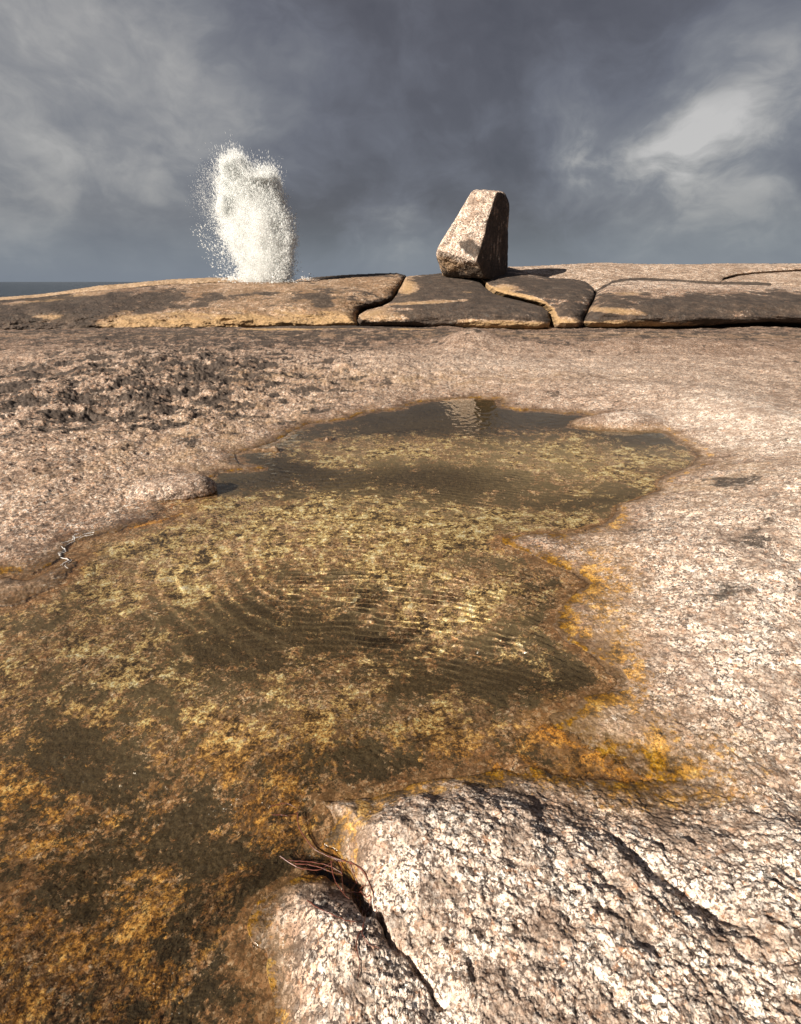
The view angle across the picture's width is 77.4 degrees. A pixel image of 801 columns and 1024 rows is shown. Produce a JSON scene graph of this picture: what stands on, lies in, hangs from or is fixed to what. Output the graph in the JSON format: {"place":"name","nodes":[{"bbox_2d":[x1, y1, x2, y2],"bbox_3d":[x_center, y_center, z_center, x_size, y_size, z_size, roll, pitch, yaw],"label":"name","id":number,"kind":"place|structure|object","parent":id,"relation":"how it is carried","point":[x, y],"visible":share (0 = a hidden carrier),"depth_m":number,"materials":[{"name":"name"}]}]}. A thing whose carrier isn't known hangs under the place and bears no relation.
{"place":"outdoors","nodes":[
{"label":"outdoors","id":0,"kind":"place"},
{"bbox_2d":[0,282,136,296],"bbox_3d":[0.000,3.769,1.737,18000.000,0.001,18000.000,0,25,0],"label":"sea","id":1,"kind":"structure","parent":0,"point":[7,289],"depth_m":457.02,"materials":[{"name":"black liquid"}]},
{"bbox_2d":[0,398,698,1023],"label":"water","id":2,"kind":"structure","parent":0,"point":[306,622],"depth_m":2.14,"materials":[{"name":"brown liquid"}]},
{"bbox_2d":[58,530,93,567],"bbox_3d":[-2.098,0.234,3.176,0.148,0.021,0.515,-5,25,-11],"label":"foam","id":3,"kind":"object","parent":2,"relation":"on","point":[74,537],"visible":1,"depth_m":3.27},
{"bbox_2d":[0,322,800,1023],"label":"ground","id":4,"kind":"structure","parent":0,"point":[666,888],"depth_m":2.12,"materials":[{"name":"stone"}]},
{"bbox_2d":[129,474,216,500],"bbox_3d":[-1.820,-0.186,3.998,0.664,0.207,0.289,-5,25,-11],"label":"shore rock","id":5,"kind":"object","parent":4,"relation":"on","point":[180,487],"visible":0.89,"depth_m":3.90,"materials":[{"name":"stone"}]},
{"bbox_2d":[270,803,378,975],"bbox_3d":[-0.222,0.998,1.415,0.164,0.104,0.577,-20,31,-36],"label":"seaweed","id":6,"kind":"object","parent":4,"relation":"on","point":[350,863],"visible":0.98,"depth_m":1.42,"materials":[{"name":"brown plant"}]},
{"bbox_2d":[0,0,800,281],"label":"sky","id":7,"kind":"structure","parent":0,"point":[610,131],"materials":[{"name":"grey"}]},
{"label":"rock shelf","id":8,"kind":"structure","parent":0,"visible":0},
{"bbox_2d":[0,274,403,329],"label":"rock mound","id":9,"kind":"object","parent":8,"relation":"on","point":[340,302],"visible":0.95,"depth_m":19.21,"materials":[{"name":"stone"}]},
{"bbox_2d":[188,135,313,283],"bbox_3d":[-6.676,-13.069,21.946,5.156,6.013,5.068,0,25,0],"label":"sea spray","id":10,"kind":"object","parent":9,"relation":"on","point":[260,193],"visible":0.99,"depth_m":21.71,"materials":[{"name":"white liquid"}]},
{"bbox_2d":[237,326,449,330],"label":"granite slab","id":11,"kind":"structure","parent":8,"relation":"on","point":[315,327],"depth_m":17.21,"materials":[{"name":"brown stone"}]},
{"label":"rock base","id":12,"kind":"structure","parent":0,"visible":0},
{"bbox_2d":[0,278,243,299],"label":"granite slab","id":13,"kind":"structure","parent":12,"relation":"on","point":[161,282],"depth_m":26.53,"materials":[{"name":"beige stone"}]},
{"bbox_2d":[294,273,405,281],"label":"granite slab","id":14,"kind":"structure","parent":12,"relation":"on","point":[338,277],"depth_m":26.72,"materials":[{"name":"brown stone"}]},
{"bbox_2d":[358,273,550,329],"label":"granite slab","id":15,"kind":"structure","parent":12,"relation":"on","point":[434,300],"depth_m":18.31,"materials":[{"name":"brown stone"}]},
{"bbox_2d":[436,189,508,278],"bbox_3d":[3.279,-12.062,21.701,3.436,3.560,3.054,0,25,0],"label":"balancing boulder","id":16,"kind":"object","parent":15,"relation":"on","point":[474,243],"visible":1,"depth_m":20.97,"materials":[{"name":"stone"}]},
{"bbox_2d":[473,267,594,328],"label":"granite slab","id":17,"kind":"structure","parent":12,"relation":"on","point":[564,303],"depth_m":20.11,"materials":[{"name":"brown stone"}]},
{"bbox_2d":[510,263,800,292],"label":"granite slab","id":18,"kind":"structure","parent":12,"relation":"on","point":[597,276],"depth_m":25.30,"materials":[{"name":"beige stone"}]},
{"bbox_2d":[582,280,800,327],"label":"granite slab","id":19,"kind":"structure","parent":12,"relation":"on","point":[641,304],"depth_m":18.14,"materials":[{"name":"brown stone"}]},
{"bbox_2d":[721,271,800,286],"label":"granite slab","id":20,"kind":"structure","parent":12,"relation":"on","point":[791,279],"depth_m":22.99,"materials":[{"name":"beige stone"}]}
]}

